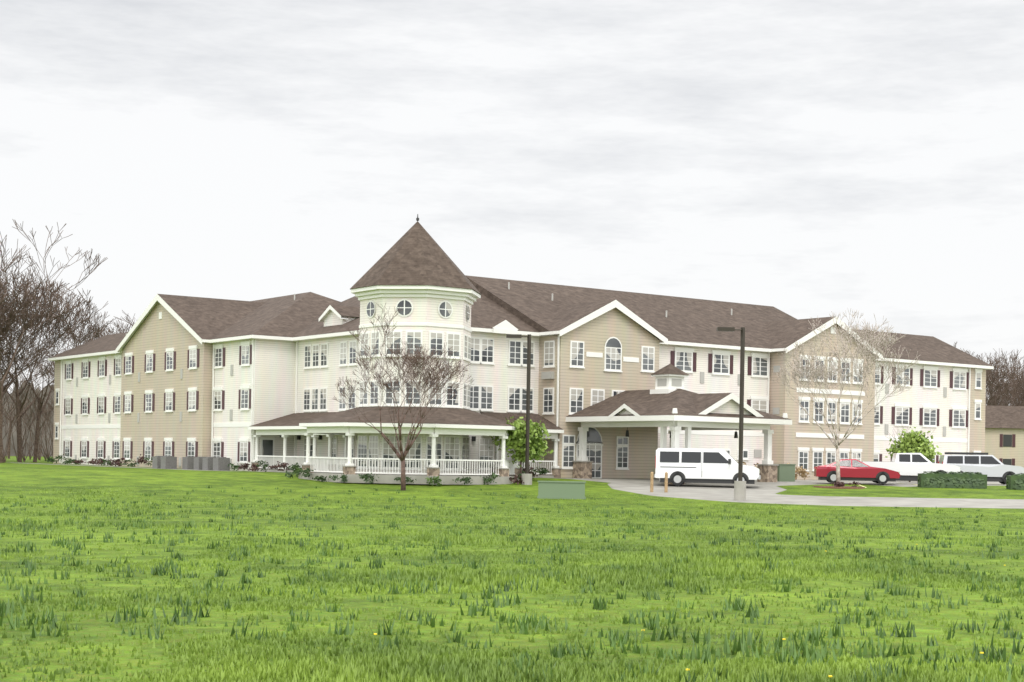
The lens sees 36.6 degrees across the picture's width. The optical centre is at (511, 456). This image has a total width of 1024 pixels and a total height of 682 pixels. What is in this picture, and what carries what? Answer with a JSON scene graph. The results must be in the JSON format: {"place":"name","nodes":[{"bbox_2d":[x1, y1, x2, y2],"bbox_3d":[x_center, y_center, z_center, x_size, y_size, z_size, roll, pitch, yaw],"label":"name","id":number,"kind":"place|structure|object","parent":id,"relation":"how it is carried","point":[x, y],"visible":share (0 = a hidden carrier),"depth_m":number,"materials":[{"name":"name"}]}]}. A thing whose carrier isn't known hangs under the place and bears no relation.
{"place":"outdoors","nodes":[
{"label":"outdoors","id":0,"kind":"place"},
{"bbox_2d":[0,456,1023,681],"bbox_3d":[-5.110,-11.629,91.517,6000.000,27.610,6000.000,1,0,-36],"label":"ground","id":1,"kind":"structure","parent":0,"point":[993,498],"depth_m":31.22,"materials":[{"name":"green plant"}]},
{"bbox_2d":[152,456,229,470],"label":"air conditioning units","id":2,"kind":"object","parent":1,"relation":"on","point":[196,463],"visible":0.98,"depth_m":105.32},
{"bbox_2d":[295,467,443,485],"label":"shrubs","id":3,"kind":"object","parent":1,"relation":"on","point":[435,480],"visible":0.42,"depth_m":82.38,"materials":[{"name":"green plant"}]},
{"bbox_2d":[333,303,473,489],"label":"tree","id":4,"kind":"object","parent":1,"relation":"on","point":[415,360],"visible":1,"depth_m":78.67,"materials":[{"name":"brown plant"}]},
{"bbox_2d":[0,363,1022,462],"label":"woods","id":5,"kind":"object","parent":1,"relation":"on","point":[12,450],"depth_m":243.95,"materials":[{"name":"brown plant"}]},
{"bbox_2d":[0,220,1023,462],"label":"woods","id":6,"kind":"object","parent":1,"relation":"on","point":[1011,393],"visible":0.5,"depth_m":139.37,"materials":[{"name":"brown plant"}]},
{"bbox_2d":[0,485,1023,681],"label":"grass clumps","id":7,"kind":"object","parent":1,"relation":"on","point":[814,636],"visible":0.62,"depth_m":20.16,"materials":[{"name":"green plant"}]},
{"bbox_2d":[506,334,530,473],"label":"pole","id":8,"kind":"object","parent":1,"relation":"on","point":[528,336],"visible":1,"depth_m":85.44,"materials":[{"name":"grey metal"}]},
{"bbox_2d":[48,285,993,477],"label":"building trim","id":9,"kind":"structure","parent":1,"relation":"on","point":[687,426],"depth_m":95.21,"materials":[{"name":"white wood"}]},
{"bbox_2d":[489,413,553,481],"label":"green tree","id":10,"kind":"object","parent":1,"relation":"on","point":[516,439],"depth_m":87.39,"materials":[{"name":"green plant"}]},
{"bbox_2d":[521,474,531,484],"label":"pole base","id":11,"kind":"object","parent":1,"relation":"on","point":[526,479],"visible":0.66,"depth_m":85.25,"materials":[{"name":"white concrete"}]},
{"bbox_2d":[44,454,1023,489],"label":"shrubs","id":12,"kind":"object","parent":1,"relation":"on","point":[951,479],"depth_m":89.08,"materials":[{"name":"green plant"}]},
{"bbox_2d":[537,481,585,498],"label":"utility box","id":13,"kind":"object","parent":1,"relation":"on","point":[561,489],"visible":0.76,"depth_m":74.78,"materials":[{"name":"green metal"}]},
{"bbox_2d":[650,472,667,491],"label":"bollards","id":14,"kind":"object","parent":1,"relation":"on","point":[652,478],"visible":0.83,"depth_m":80.94,"materials":[{"name":"brown wood"}]},
{"bbox_2d":[374,544,1005,676],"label":"dandelions","id":15,"kind":"object","parent":1,"relation":"on","point":[782,639],"visible":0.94,"depth_m":15.32,"materials":[{"name":"yellow"}]},
{"bbox_2d":[655,448,758,479],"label":"van","id":16,"kind":"object","parent":1,"relation":"on","point":[701,470],"depth_m":85.70,"materials":[{"name":"white metal"}]},
{"bbox_2d":[654,474,760,482],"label":"wheel rims","id":17,"kind":"object","parent":16,"relation":"attached to","point":[677,478],"visible":0.54,"depth_m":85.85,"materials":[{"name":"silver metal"}]},
{"bbox_2d":[671,481,746,485],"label":"van tires","id":18,"kind":"object","parent":16,"relation":"attached to","point":[677,484],"visible":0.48,"depth_m":85.86,"materials":[{"name":"black rubber"}]},
{"bbox_2d":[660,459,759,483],"bbox_3d":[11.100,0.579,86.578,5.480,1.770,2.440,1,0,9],"label":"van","id":19,"kind":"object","parent":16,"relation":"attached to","point":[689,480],"visible":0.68,"depth_m":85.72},
{"bbox_2d":[717,327,744,480],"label":"pole","id":20,"kind":"object","parent":1,"relation":"on","point":[741,401],"visible":1,"depth_m":75.94,"materials":[{"name":"grey metal"}]},
{"bbox_2d":[734,481,745,500],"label":"pole base","id":21,"kind":"object","parent":1,"relation":"on","point":[739,490],"visible":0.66,"depth_m":75.74,"materials":[{"name":"white concrete"}]},
{"bbox_2d":[756,464,795,481],"bbox_3d":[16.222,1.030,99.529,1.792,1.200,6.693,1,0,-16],"label":"utility box","id":22,"kind":"object","parent":1,"relation":"on","point":[785,472],"visible":0.38,"depth_m":96.61,"materials":[{"name":"green metal"}]},
{"bbox_2d":[743,462,809,479],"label":"straw shrubs","id":23,"kind":"object","parent":1,"relation":"on","point":[801,470],"visible":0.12,"depth_m":98.91,"materials":[{"name":"brown plant"}]},
{"bbox_2d":[813,486,864,488],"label":"mulch","id":24,"kind":"object","parent":1,"relation":"on","point":[846,487],"visible":0.86,"depth_m":86.83,"materials":[{"name":"brown wood"}]},
{"bbox_2d":[772,310,919,481],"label":"birch tree","id":25,"kind":"object","parent":1,"relation":"on","point":[861,339],"visible":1,"depth_m":87.88,"materials":[{"name":"grey plant"}]},
{"bbox_2d":[814,459,899,477],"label":"sedan","id":26,"kind":"object","parent":1,"relation":"on","point":[848,471],"depth_m":91.05,"materials":[{"name":"red metal"}]},
{"bbox_2d":[818,471,895,480],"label":"trim","id":27,"kind":"structure","parent":26,"relation":"attached to","point":[878,475],"depth_m":91.07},
{"bbox_2d":[826,478,887,483],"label":"car tires","id":28,"kind":"object","parent":26,"relation":"attached to","point":[829,480],"visible":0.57,"depth_m":91.12,"materials":[{"name":"black rubber"}]},
{"bbox_2d":[830,474,885,481],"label":"wheel rims","id":29,"kind":"object","parent":26,"relation":"attached to","point":[882,478],"visible":0.65,"depth_m":90.82,"materials":[{"name":"silver metal"}]},
{"bbox_2d":[861,453,959,474],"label":"pickup","id":30,"kind":"object","parent":1,"relation":"on","point":[908,468],"depth_m":94.03,"materials":[{"name":"white metal"}]},
{"bbox_2d":[885,426,941,481],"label":"green tree","id":31,"kind":"object","parent":1,"relation":"on","point":[909,444],"depth_m":104.09,"materials":[{"name":"green plant"}]},
{"bbox_2d":[945,452,1014,481],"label":"trim","id":32,"kind":"structure","parent":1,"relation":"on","point":[996,479],"depth_m":98.59,"materials":[{"name":"plastic"}]},
{"bbox_2d":[939,455,1023,476],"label":"suv","id":33,"kind":"object","parent":1,"relation":"on","point":[995,470],"depth_m":98.57,"materials":[{"name":"white metal"}]},
{"bbox_2d":[985,428,1023,467],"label":"walls","id":34,"kind":"structure","parent":1,"relation":"on","point":[992,444],"depth_m":178.00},
{"bbox_2d":[985,405,1023,428],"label":"neighbour roof","id":35,"kind":"structure","parent":34,"relation":"on","point":[1011,417],"depth_m":180.16,"materials":[{"name":"brown"}]},
{"bbox_2d":[1003,434,1011,464],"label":"window","id":36,"kind":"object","parent":34,"relation":"in","point":[1007,440],"visible":0.75,"depth_m":177.94,"materials":[{"name":"glass"}]},
{"bbox_2d":[999,434,1015,465],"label":"window shutters","id":37,"kind":"object","parent":34,"relation":"attached to","point":[1013,444],"visible":0.73,"depth_m":177.96,"materials":[{"name":"brown wood"}]},
{"bbox_2d":[0,0,1023,405],"label":"sky","id":38,"kind":"structure","parent":0,"point":[802,159],"materials":[{"name":"white"}]},
{"bbox_2d":[55,214,980,484],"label":"windows","id":39,"kind":"structure","parent":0,"point":[684,361],"depth_m":95.82,"materials":[{"name":"grey glass"}]},
{"bbox_2d":[75,364,946,467],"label":"building vent","id":40,"kind":"object","parent":39,"relation":"attached to","point":[661,382],"visible":0.78,"depth_m":106.57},
{"bbox_2d":[61,297,968,475],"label":"cream building","id":41,"kind":"structure","parent":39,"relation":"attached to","point":[275,367],"depth_m":103.59,"materials":[{"name":"beige paint"}]},
{"bbox_2d":[63,345,968,462],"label":"window shutters","id":42,"kind":"object","parent":39,"relation":"attached to","point":[672,360],"visible":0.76,"depth_m":114.84,"materials":[{"name":"brown wood"}]},
{"bbox_2d":[53,302,985,479],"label":"tan building","id":43,"kind":"structure","parent":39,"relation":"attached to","point":[158,336],"depth_m":107.51,"materials":[{"name":"beige paint"}]},
{"bbox_2d":[50,221,991,429],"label":"building roof","id":44,"kind":"structure","parent":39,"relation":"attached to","point":[415,254],"depth_m":103.72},
{"bbox_2d":[126,282,890,342],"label":"roof vents","id":45,"kind":"object","parent":44,"relation":"on","point":[552,300],"visible":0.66,"depth_m":107.06,"materials":[{"name":"grey"}]},
{"bbox_2d":[869,461,946,480],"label":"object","id":46,"kind":"object","parent":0,"point":[907,478],"visible":0.19,"depth_m":94.13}
]}

